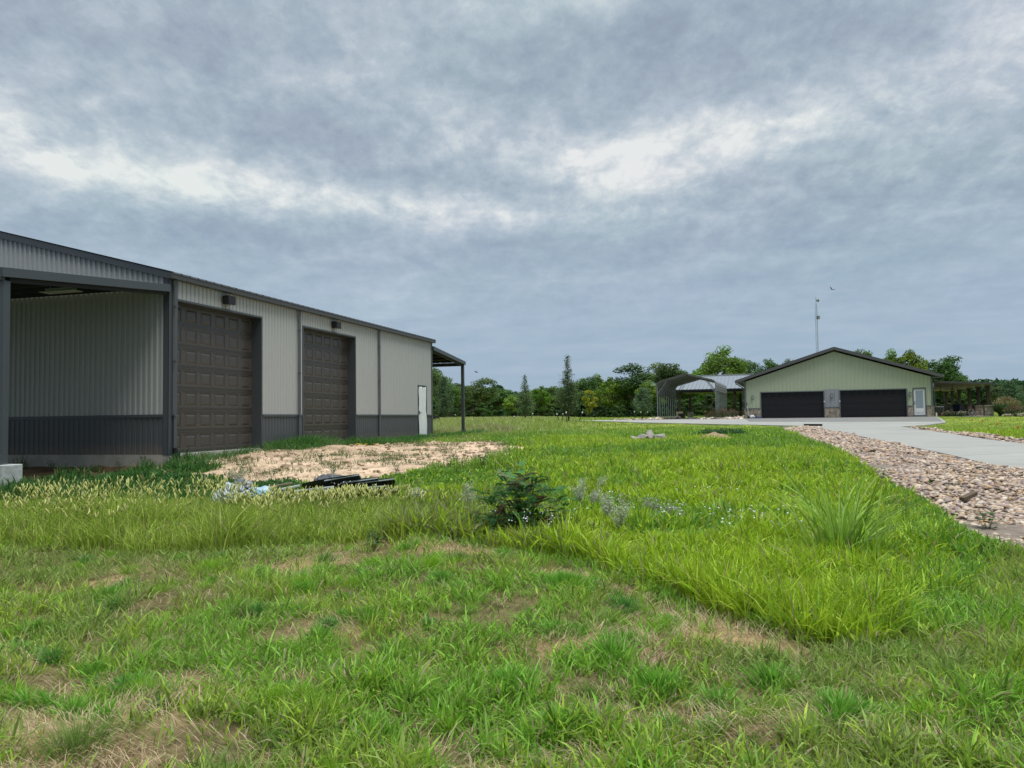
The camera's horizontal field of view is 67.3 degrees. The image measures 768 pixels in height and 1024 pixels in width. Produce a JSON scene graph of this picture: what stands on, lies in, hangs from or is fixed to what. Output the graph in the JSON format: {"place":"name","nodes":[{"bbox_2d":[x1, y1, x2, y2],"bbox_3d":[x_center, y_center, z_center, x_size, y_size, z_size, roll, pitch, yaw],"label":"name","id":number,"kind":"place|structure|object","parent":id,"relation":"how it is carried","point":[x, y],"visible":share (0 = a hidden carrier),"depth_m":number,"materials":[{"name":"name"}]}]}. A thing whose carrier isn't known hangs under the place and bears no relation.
{"place":"outdoors","nodes":[
{"label":"outdoors","id":0,"kind":"place"},
{"bbox_2d":[0,524,1023,767],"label":"mown grass","id":1,"kind":"structure","parent":0,"point":[982,692],"depth_m":4.63,"materials":[{"name":"green plant"}]},
{"bbox_2d":[0,426,1023,647],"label":"tall grass","id":2,"kind":"structure","parent":0,"point":[747,562],"depth_m":9.33,"materials":[{"name":"green plant"}]},
{"bbox_2d":[0,413,1023,767],"bbox_3d":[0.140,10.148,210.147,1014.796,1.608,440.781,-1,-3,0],"label":"ground","id":3,"kind":"structure","parent":0,"point":[262,465],"depth_m":5.42,"materials":[{"name":"beige soil"}]},
{"bbox_2d":[0,481,428,545],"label":"foxtail stems","id":4,"kind":"object","parent":3,"relation":"on","point":[53,498],"visible":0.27,"depth_m":9.92,"materials":[{"name":"green plant"}]},
{"bbox_2d":[1,470,444,520],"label":"foxtail heads","id":5,"kind":"object","parent":4,"relation":"attached to","point":[331,493],"visible":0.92,"depth_m":10.27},
{"bbox_2d":[210,490,237,502],"bbox_3d":[-4.461,1.740,11.937,0.397,0.184,0.361,1,-3,-34],"label":"plastic bag","id":6,"kind":"object","parent":3,"relation":"on","point":[224,494],"visible":0.26,"depth_m":11.81,"materials":[{"name":"grey plastic"}]},
{"bbox_2d":[220,482,244,496],"bbox_3d":[-4.463,1.681,12.237,0.411,0.262,0.496,-1,-3,0],"label":"plastic bag","id":7,"kind":"object","parent":3,"relation":"on","point":[242,490],"visible":0.19,"depth_m":12.17,"materials":[{"name":"white plastic"}]},
{"bbox_2d":[0,231,465,485],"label":"metal shop","id":8,"kind":"structure","parent":3,"relation":"on","point":[104,359],"depth_m":19.25,"materials":[{"name":"grey paint"}]},
{"bbox_2d":[177,304,251,452],"bbox_3d":[-7.842,-0.073,20.115,0.070,3.688,3.440,-1,-3,16],"label":"overhead door","id":9,"kind":"structure","parent":8,"relation":"in","point":[215,348],"depth_m":20.14,"materials":[{"name":"brown metal"}]},
{"bbox_2d":[304,329,347,441],"bbox_3d":[-6.308,0.149,25.590,0.070,3.688,3.460,-1,-3,16],"label":"overhead door","id":10,"kind":"structure","parent":8,"relation":"in","point":[325,355],"depth_m":25.77,"materials":[{"name":"brown metal"}]},
{"bbox_2d":[419,387,426,434],"bbox_3d":[-3.839,1.241,33.056,0.147,2.240,0.861,-2,-3,16],"label":"side door","id":11,"kind":"structure","parent":8,"relation":"in","point":[422,390],"depth_m":33.05,"materials":[{"name":"white metal"}]},
{"bbox_2d":[226,467,248,480],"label":"silvery weed","id":12,"kind":"object","parent":3,"relation":"on","point":[236,477],"visible":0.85,"depth_m":15.07,"materials":[{"name":"green plant"}]},
{"bbox_2d":[233,478,253,493],"bbox_3d":[-4.416,1.670,12.569,0.395,0.278,0.424,-1,-3,0],"label":"plastic bag","id":13,"kind":"object","parent":3,"relation":"on","point":[242,480],"visible":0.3,"depth_m":12.51,"materials":[{"name":"white plastic"}]},
{"bbox_2d":[244,485,272,497],"bbox_3d":[-3.983,1.697,12.137,0.508,0.184,0.347,-2,-3,20],"label":"plastic bag","id":14,"kind":"object","parent":3,"relation":"on","point":[264,488],"visible":0.37,"depth_m":12.03,"materials":[{"name":"white plastic"}]},
{"bbox_2d":[313,474,343,480],"bbox_3d":[-3.210,1.693,13.739,0.674,0.174,0.552,0,-3,-25],"label":"tarpaulin","id":15,"kind":"object","parent":3,"relation":"on","point":[323,476],"visible":0.27,"depth_m":13.62,"materials":[{"name":"grey plastic"}]},
{"bbox_2d":[301,474,361,493],"bbox_3d":[-2.950,1.702,12.846,1.198,0.411,0.643,0,-3,-24],"label":"roofing sheet","id":16,"kind":"object","parent":3,"relation":"on","point":[328,481],"visible":0.45,"depth_m":12.63,"materials":[{"name":"black metal"}]},
{"bbox_2d":[182,428,490,459],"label":"wall weeds","id":17,"kind":"object","parent":3,"relation":"on","point":[305,442],"depth_m":23.46,"materials":[{"name":"green plant"}]},
{"bbox_2d":[169,435,511,480],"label":"sparse grass","id":18,"kind":"structure","parent":3,"relation":"on","point":[388,458],"depth_m":19.40,"materials":[{"name":"plant"}]},
{"bbox_2d":[327,477,379,486],"bbox_3d":[-2.742,1.758,13.071,1.209,0.354,0.557,0,-3,-20],"label":"roofing sheet","id":19,"kind":"object","parent":3,"relation":"on","point":[353,482],"visible":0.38,"depth_m":12.96,"materials":[{"name":"black metal"}]},
{"bbox_2d":[323,485,391,495],"bbox_3d":[-2.503,1.781,12.573,1.002,0.292,0.734,-1,-3,0],"label":"roofing sheet","id":20,"kind":"object","parent":3,"relation":"on","point":[377,486],"visible":0.13,"depth_m":12.37,"materials":[{"name":"black metal"}]},
{"bbox_2d":[210,437,520,480],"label":"soil clods","id":21,"kind":"object","parent":3,"relation":"on","point":[363,468],"visible":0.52,"depth_m":20.68,"materials":[{"name":"beige soil"}]},
{"bbox_2d":[367,528,382,550],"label":"leafy weed","id":22,"kind":"object","parent":3,"relation":"on","point":[376,541],"visible":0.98,"depth_m":8.74,"materials":[{"name":"green plant"}]},
{"bbox_2d":[356,478,396,486],"bbox_3d":[-2.566,1.791,13.287,1.220,0.352,0.589,0,-3,-9],"label":"roofing sheet","id":23,"kind":"object","parent":3,"relation":"on","point":[387,481],"visible":0.3,"depth_m":13.16,"materials":[{"name":"black metal"}]},
{"bbox_2d":[433,367,453,415],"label":"broadleaf tree","id":24,"kind":"object","parent":3,"relation":"on","point":[437,376],"visible":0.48,"depth_m":119.20,"materials":[{"name":"green plant"}]},
{"bbox_2d":[434,376,455,417],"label":"cedar tree","id":25,"kind":"object","parent":3,"relation":"on","point":[444,398],"visible":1,"depth_m":94.66,"materials":[{"name":"green plant"}]},
{"bbox_2d":[433,383,460,406],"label":"broadleaf tree","id":26,"kind":"object","parent":3,"relation":"on","point":[457,393],"visible":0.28,"depth_m":149.50,"materials":[{"name":"green plant"}]},
{"bbox_2d":[452,383,474,416],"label":"broadleaf tree","id":27,"kind":"object","parent":3,"relation":"on","point":[467,394],"visible":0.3,"depth_m":159.00,"materials":[{"name":"green plant"}]},
{"bbox_2d":[460,478,476,504],"bbox_3d":[-0.630,1.663,11.239,0.273,0.569,0.245,-1,-3,13],"label":"silvery weed","id":28,"kind":"object","parent":3,"relation":"on","point":[469,492],"visible":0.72,"depth_m":11.23,"materials":[{"name":"green plant"}]},
{"bbox_2d":[460,400,482,416],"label":"shrub","id":29,"kind":"object","parent":3,"relation":"on","point":[475,411],"visible":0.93,"depth_m":140.06,"materials":[{"name":"green plant"}]},
{"bbox_2d":[466,377,500,414],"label":"broadleaf tree","id":30,"kind":"object","parent":3,"relation":"on","point":[485,393],"visible":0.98,"depth_m":149.62,"materials":[{"name":"green plant"}]},
{"bbox_2d":[479,402,497,416],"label":"shrub","id":31,"kind":"object","parent":3,"relation":"on","point":[488,413],"visible":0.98,"depth_m":137.75,"materials":[{"name":"green plant"}]},
{"bbox_2d":[485,387,507,416],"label":"broadleaf tree","id":32,"kind":"object","parent":3,"relation":"on","point":[501,396],"visible":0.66,"depth_m":164.27,"materials":[{"name":"green plant"}]},
{"bbox_2d":[495,404,512,416],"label":"shrub","id":33,"kind":"object","parent":3,"relation":"on","point":[501,412],"visible":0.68,"depth_m":141.25,"materials":[{"name":"green plant"}]},
{"bbox_2d":[0,537,1023,767],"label":"grass tussocks","id":34,"kind":"object","parent":3,"relation":"on","point":[841,706],"depth_m":4.32,"materials":[{"name":"green plant"}]},
{"bbox_2d":[0,533,1023,767],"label":"straw","id":35,"kind":"object","parent":3,"relation":"on","point":[113,752],"visible":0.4,"depth_m":4.18,"materials":[{"name":"beige plant"}]},
{"bbox_2d":[502,395,522,415],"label":"broadleaf tree","id":36,"kind":"object","parent":3,"relation":"on","point":[510,400],"visible":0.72,"depth_m":129.39,"materials":[{"name":"green plant"}]},
{"bbox_2d":[466,461,576,532],"bbox_3d":[0.098,1.469,9.352,1.394,1.025,1.152,-1,-3,0],"label":"feathery bush","id":37,"kind":"object","parent":3,"relation":"on","point":[516,486],"visible":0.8,"depth_m":9.25,"materials":[{"name":"green plant"}]},
{"bbox_2d":[513,373,535,417],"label":"cypress tree","id":38,"kind":"object","parent":3,"relation":"on","point":[525,405],"visible":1,"depth_m":73.81,"materials":[{"name":"green plant"}]},
{"bbox_2d":[527,385,552,415],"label":"broadleaf tree","id":39,"kind":"object","parent":3,"relation":"on","point":[542,392],"visible":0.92,"depth_m":134.19,"materials":[{"name":"green plant"}]},
{"bbox_2d":[533,403,556,416],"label":"shrub","id":40,"kind":"object","parent":3,"relation":"on","point":[544,414],"visible":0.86,"depth_m":137.57,"materials":[{"name":"green plant"}]},
{"bbox_2d":[540,386,562,412],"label":"broadleaf tree","id":41,"kind":"object","parent":3,"relation":"on","point":[550,390],"visible":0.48,"depth_m":164.14,"materials":[{"name":"green plant"}]},
{"bbox_2d":[550,353,583,420],"bbox_3d":[4.381,0.398,59.992,2.616,5.611,2.578,-3,-3,42],"label":"cypress tree","id":42,"kind":"object","parent":3,"relation":"on","point":[567,400],"visible":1,"depth_m":59.82,"materials":[{"name":"green plant"}]},
{"bbox_2d":[555,406,579,415],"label":"shrub","id":43,"kind":"object","parent":3,"relation":"on","point":[570,414],"visible":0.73,"depth_m":139.51,"materials":[{"name":"green plant"}]},
{"bbox_2d":[331,481,807,527],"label":"white wildflowers","id":44,"kind":"object","parent":3,"relation":"on","point":[634,507],"visible":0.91,"depth_m":8.99,"materials":[{"name":"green plant"}]},
{"bbox_2d":[568,474,588,501],"bbox_3d":[1.035,1.617,11.708,0.303,0.542,0.354,1,-3,-34],"label":"silvery weed","id":45,"kind":"object","parent":3,"relation":"on","point":[580,493],"visible":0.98,"depth_m":11.68,"materials":[{"name":"green plant"}]},
{"bbox_2d":[572,376,599,416],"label":"broadleaf tree","id":46,"kind":"object","parent":3,"relation":"on","point":[591,385],"visible":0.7,"depth_m":139.16,"materials":[{"name":"green plant"}]},
{"bbox_2d":[582,390,598,417],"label":"broadleaf tree","id":47,"kind":"object","parent":3,"relation":"on","point":[592,404],"visible":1,"depth_m":109.60,"materials":[{"name":"green plant"}]},
{"bbox_2d":[590,373,603,416],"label":"broadleaf tree","id":48,"kind":"object","parent":3,"relation":"on","point":[599,381],"visible":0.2,"depth_m":144.70,"materials":[{"name":"green plant"}]},
{"bbox_2d":[587,485,606,502],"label":"silvery weed","id":49,"kind":"object","parent":3,"relation":"on","point":[593,497],"visible":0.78,"depth_m":11.29,"materials":[{"name":"green plant"}]},
{"bbox_2d":[586,402,609,415],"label":"shrub","id":50,"kind":"object","parent":3,"relation":"on","point":[601,412],"visible":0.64,"depth_m":124.27,"materials":[{"name":"green plant"}]},
{"bbox_2d":[599,493,613,517],"bbox_3d":[1.264,1.639,10.217,0.213,0.396,0.252,-1,-3,0],"label":"silvery weed","id":51,"kind":"object","parent":3,"relation":"on","point":[604,507],"visible":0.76,"depth_m":10.21,"materials":[{"name":"green plant"}]},
{"bbox_2d":[593,377,629,416],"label":"broadleaf tree","id":52,"kind":"object","parent":3,"relation":"on","point":[610,388],"visible":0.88,"depth_m":119.47,"materials":[{"name":"green plant"}]},
{"bbox_2d":[609,405,625,417],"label":"shrub","id":53,"kind":"object","parent":3,"relation":"on","point":[615,413],"visible":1,"depth_m":109.46,"materials":[{"name":"green plant"}]},
{"bbox_2d":[600,490,634,529],"bbox_3d":[1.274,1.549,9.293,0.407,0.530,0.337,-1,-3,0],"label":"silvery weed","id":54,"kind":"object","parent":3,"relation":"on","point":[623,513],"visible":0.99,"depth_m":9.30,"materials":[{"name":"green plant"}]},
{"bbox_2d":[608,393,636,416],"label":"broadleaf tree","id":55,"kind":"object","parent":3,"relation":"on","point":[626,400],"visible":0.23,"depth_m":124.79,"materials":[{"name":"green plant"}]},
{"bbox_2d":[613,363,655,416],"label":"broadleaf tree","id":56,"kind":"object","parent":3,"relation":"on","point":[634,381],"visible":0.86,"depth_m":119.06,"materials":[{"name":"green plant"}]},
{"bbox_2d":[631,388,653,417],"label":"cedar tree","id":57,"kind":"object","parent":3,"relation":"on","point":[643,403],"visible":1,"depth_m":79.69,"materials":[{"name":"green plant"}]},
{"bbox_2d":[642,495,657,509],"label":"silvery weed","id":58,"kind":"object","parent":3,"relation":"on","point":[651,503],"visible":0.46,"depth_m":10.54,"materials":[{"name":"green plant"}]},
{"bbox_2d":[634,380,667,416],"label":"broadleaf tree","id":59,"kind":"object","parent":3,"relation":"on","point":[652,387],"visible":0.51,"depth_m":114.20,"materials":[{"name":"green plant"}]},
{"bbox_2d":[643,362,669,416],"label":"broadleaf tree","id":60,"kind":"object","parent":3,"relation":"on","point":[653,366],"visible":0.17,"depth_m":124.59,"materials":[{"name":"green plant"}]},
{"bbox_2d":[648,402,669,415],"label":"shrub","id":61,"kind":"object","parent":3,"relation":"on","point":[653,412],"visible":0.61,"depth_m":104.57,"materials":[{"name":"green plant"}]},
{"bbox_2d":[653,363,684,415],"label":"broadleaf tree","id":62,"kind":"object","parent":3,"relation":"on","point":[664,373],"visible":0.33,"depth_m":119.23,"materials":[{"name":"green plant"}]},
{"bbox_2d":[659,501,686,516],"bbox_3d":[2.057,1.639,9.768,0.339,0.317,0.334,-2,-3,31],"label":"silvery weed","id":63,"kind":"object","parent":3,"relation":"on","point":[669,509],"visible":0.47,"depth_m":9.78,"materials":[{"name":"green plant"}]},
{"bbox_2d":[611,416,744,419],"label":"landscape rock","id":64,"kind":"object","parent":3,"relation":"on","point":[678,417],"visible":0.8,"depth_m":66.13,"materials":[{"name":"stone"}]},
{"bbox_2d":[679,370,701,402],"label":"broadleaf tree","id":65,"kind":"object","parent":3,"relation":"on","point":[686,395],"visible":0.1,"depth_m":119.83,"materials":[{"name":"green plant"}]},
{"bbox_2d":[656,373,726,417],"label":"carport","id":66,"kind":"object","parent":3,"relation":"on","point":[667,387],"visible":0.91,"depth_m":70.61,"materials":[{"name":"grey metal"}]},
{"bbox_2d":[676,397,707,415],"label":"shrub","id":67,"kind":"object","parent":3,"relation":"on","point":[695,409],"visible":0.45,"depth_m":97.67,"materials":[{"name":"green plant"}]},
{"bbox_2d":[691,364,722,415],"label":"broadleaf tree","id":68,"kind":"object","parent":3,"relation":"on","point":[704,397],"visible":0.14,"depth_m":109.44,"materials":[{"name":"green plant"}]},
{"bbox_2d":[693,394,729,413],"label":"shrub","id":69,"kind":"object","parent":3,"relation":"on","point":[702,407],"visible":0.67,"depth_m":95.04,"materials":[{"name":"green plant"}]},
{"bbox_2d":[412,412,1023,442],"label":"field grass","id":70,"kind":"structure","parent":3,"relation":"on","point":[510,425],"depth_m":42.94,"materials":[{"name":"green plant"}]},
{"bbox_2d":[695,345,748,398],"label":"broadleaf tree","id":71,"kind":"object","parent":3,"relation":"on","point":[717,362],"visible":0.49,"depth_m":104.10,"materials":[{"name":"green plant"}]},
{"bbox_2d":[714,408,730,417],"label":"flowering bush","id":72,"kind":"object","parent":3,"relation":"on","point":[722,412],"visible":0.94,"depth_m":63.70,"materials":[{"name":"green plant"}]},
{"bbox_2d":[433,378,1023,417],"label":"woodland","id":73,"kind":"object","parent":3,"relation":"on","point":[996,381],"visible":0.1,"depth_m":178.60,"materials":[{"name":"green plant"}]},
{"bbox_2d":[711,427,748,435],"bbox_3d":[8.428,1.914,29.954,1.489,0.479,1.468,-1,-3,0],"label":"weed patch","id":74,"kind":"object","parent":3,"relation":"on","point":[722,431],"visible":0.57,"depth_m":29.72,"materials":[{"name":"green plant"}]},
{"bbox_2d":[731,395,739,415],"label":"topiary shrub","id":75,"kind":"object","parent":3,"relation":"on","point":[736,406],"visible":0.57,"depth_m":68.57,"materials":[{"name":"green plant"}]},
{"bbox_2d":[727,360,753,410],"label":"broadleaf tree","id":76,"kind":"object","parent":3,"relation":"on","point":[749,369],"visible":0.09,"depth_m":109.67,"materials":[{"name":"green plant"}]},
{"bbox_2d":[742,360,766,373],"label":"broadleaf tree","id":77,"kind":"object","parent":3,"relation":"on","point":[752,364],"visible":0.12,"depth_m":119.45,"materials":[{"name":"green plant"}]},
{"bbox_2d":[761,358,780,370],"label":"broadleaf tree","id":78,"kind":"object","parent":3,"relation":"on","point":[769,365],"visible":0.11,"depth_m":118.97,"materials":[{"name":"green plant"}]},
{"bbox_2d":[676,347,994,417],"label":"green house","id":79,"kind":"structure","parent":3,"relation":"on","point":[833,382],"depth_m":62.80,"materials":[{"name":"green metal"}]},
{"bbox_2d":[761,391,823,417],"bbox_3d":[23.259,1.744,63.870,4.860,2.132,0.062,-2,-3,20],"label":"garage door","id":80,"kind":"structure","parent":79,"relation":"in","point":[806,405],"depth_m":63.83,"materials":[{"name":"black metal"}]},
{"bbox_2d":[840,389,906,416],"bbox_3d":[28.969,1.563,61.793,4.820,2.152,0.062,-2,-3,20],"label":"garage door","id":81,"kind":"structure","parent":79,"relation":"in","point":[894,403],"depth_m":61.74,"materials":[{"name":"black metal"}]},
{"bbox_2d":[914,389,925,414],"bbox_3d":[32.053,1.423,60.510,0.800,2.040,0.110,-2,-3,20],"label":"front door","id":82,"kind":"structure","parent":79,"relation":"in","point":[919,394],"depth_m":60.51,"materials":[{"name":"white paint"}]},
{"bbox_2d":[744,417,941,421],"bbox_3d":[23.861,2.584,55.780,14.400,0.292,14.338,-2,-3,20],"label":"apron","id":83,"kind":"object","parent":3,"relation":"on","point":[887,419],"visible":0.95,"depth_m":53.77,"materials":[{"name":"concrete"}]},
{"bbox_2d":[759,452,940,557],"bbox_3d":[3.428,1.235,7.830,1.895,1.120,1.756,-2,-3,17],"label":"grass clump","id":84,"kind":"object","parent":3,"relation":"on","point":[840,528],"visible":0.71,"depth_m":7.69,"materials":[{"name":"green plant"}]},
{"bbox_2d":[884,348,897,360],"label":"broadleaf tree","id":85,"kind":"object","parent":3,"relation":"on","point":[890,357],"visible":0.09,"depth_m":114.99,"materials":[{"name":"green plant"}]},
{"bbox_2d":[781,425,1023,548],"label":"gravel","id":86,"kind":"structure","parent":3,"relation":"on","point":[966,477],"depth_m":14.03,"materials":[{"name":"beige gravel"}]},
{"bbox_2d":[959,491,977,500],"bbox_3d":[6.699,1.645,11.294,0.320,0.055,0.080,-14,9,-26],"label":"timber offcut","id":87,"kind":"object","parent":86,"relation":"on","point":[969,495],"visible":1,"depth_m":11.26,"materials":[{"name":"brown wood"}]},
{"bbox_2d":[968,509,1000,528],"bbox_3d":[5.763,1.671,9.393,0.345,0.332,0.331,-2,-3,30],"label":"leafy weed","id":88,"kind":"object","parent":86,"relation":"on","point":[989,519],"visible":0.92,"depth_m":9.37,"materials":[{"name":"green plant"}]},
{"bbox_2d":[892,349,928,369],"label":"broadleaf tree","id":89,"kind":"object","parent":3,"relation":"on","point":[914,361],"visible":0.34,"depth_m":104.42,"materials":[{"name":"green plant"}]},
{"bbox_2d":[921,355,965,402],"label":"broadleaf tree","id":90,"kind":"object","parent":3,"relation":"on","point":[947,369],"visible":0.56,"depth_m":106.87,"materials":[{"name":"green plant"}]},
{"bbox_2d":[936,401,973,415],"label":"outdoor kitchen","id":91,"kind":"object","parent":3,"relation":"on","point":[950,407],"visible":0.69,"depth_m":66.50,"materials":[{"name":"grey stone"}]},
{"bbox_2d":[947,371,969,399],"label":"broadleaf tree","id":92,"kind":"object","parent":3,"relation":"on","point":[963,395],"visible":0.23,"depth_m":111.47,"materials":[{"name":"green plant"}]},
{"bbox_2d":[909,426,1023,443],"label":"roadside gravel","id":93,"kind":"structure","parent":3,"relation":"on","point":[990,436],"depth_m":27.30,"materials":[{"name":"beige gravel"}]},
{"bbox_2d":[945,415,998,416],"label":"patio slab","id":94,"kind":"structure","parent":3,"relation":"on","point":[972,416],"depth_m":61.24,"materials":[{"name":"concrete"}]},
{"bbox_2d":[934,406,943,415],"bbox_3d":[34.675,2.240,62.711,0.840,0.850,0.840,-2,-3,20],"label":"air conditioner","id":95,"kind":"object","parent":94,"relation":"on","point":[939,409],"visible":0.52,"depth_m":62.30,"materials":[{"name":"grey metal"}]},
{"bbox_2d":[984,386,1003,401],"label":"broadleaf tree","id":96,"kind":"object","parent":3,"relation":"on","point":[994,396],"visible":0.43,"depth_m":129.73,"materials":[{"name":"green plant"}]},
{"bbox_2d":[996,380,1023,405],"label":"cedar tree","id":97,"kind":"object","parent":3,"relation":"on","point":[1009,389],"visible":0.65,"depth_m":94.65,"materials":[{"name":"green plant"}]},
{"bbox_2d":[1001,404,1023,416],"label":"red shrub","id":98,"kind":"object","parent":3,"relation":"on","point":[1016,410],"visible":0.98,"depth_m":57.52,"materials":[{"name":"green plant"}]},
{"bbox_2d":[0,0,1023,392],"label":"sky","id":99,"kind":"structure","parent":0,"point":[516,187],"materials":[{"name":"grey"}]},
{"bbox_2d":[571,417,1023,467],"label":"driveway","id":100,"kind":"structure","parent":0,"point":[994,452],"depth_m":27.61,"materials":[{"name":"concrete"}]},
{"bbox_2d":[815,299,819,351],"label":"antenna tower","id":101,"kind":"structure","parent":0,"point":[817,317],"depth_m":92.33,"materials":[{"name":"silver metal"}]},
{"bbox_2d":[952,404,964,415],"bbox_3d":[36.725,2.161,63.252,0.640,1.000,0.720,0,-3,-23],"label":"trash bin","id":102,"kind":"object","parent":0,"point":[957,408],"visible":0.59,"depth_m":63.04,"materials":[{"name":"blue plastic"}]},
{"bbox_2d":[990,395,1023,415],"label":"bush","id":103,"kind":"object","parent":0,"point":[1008,400],"depth_m":60.74,"materials":[{"name":"plant"}]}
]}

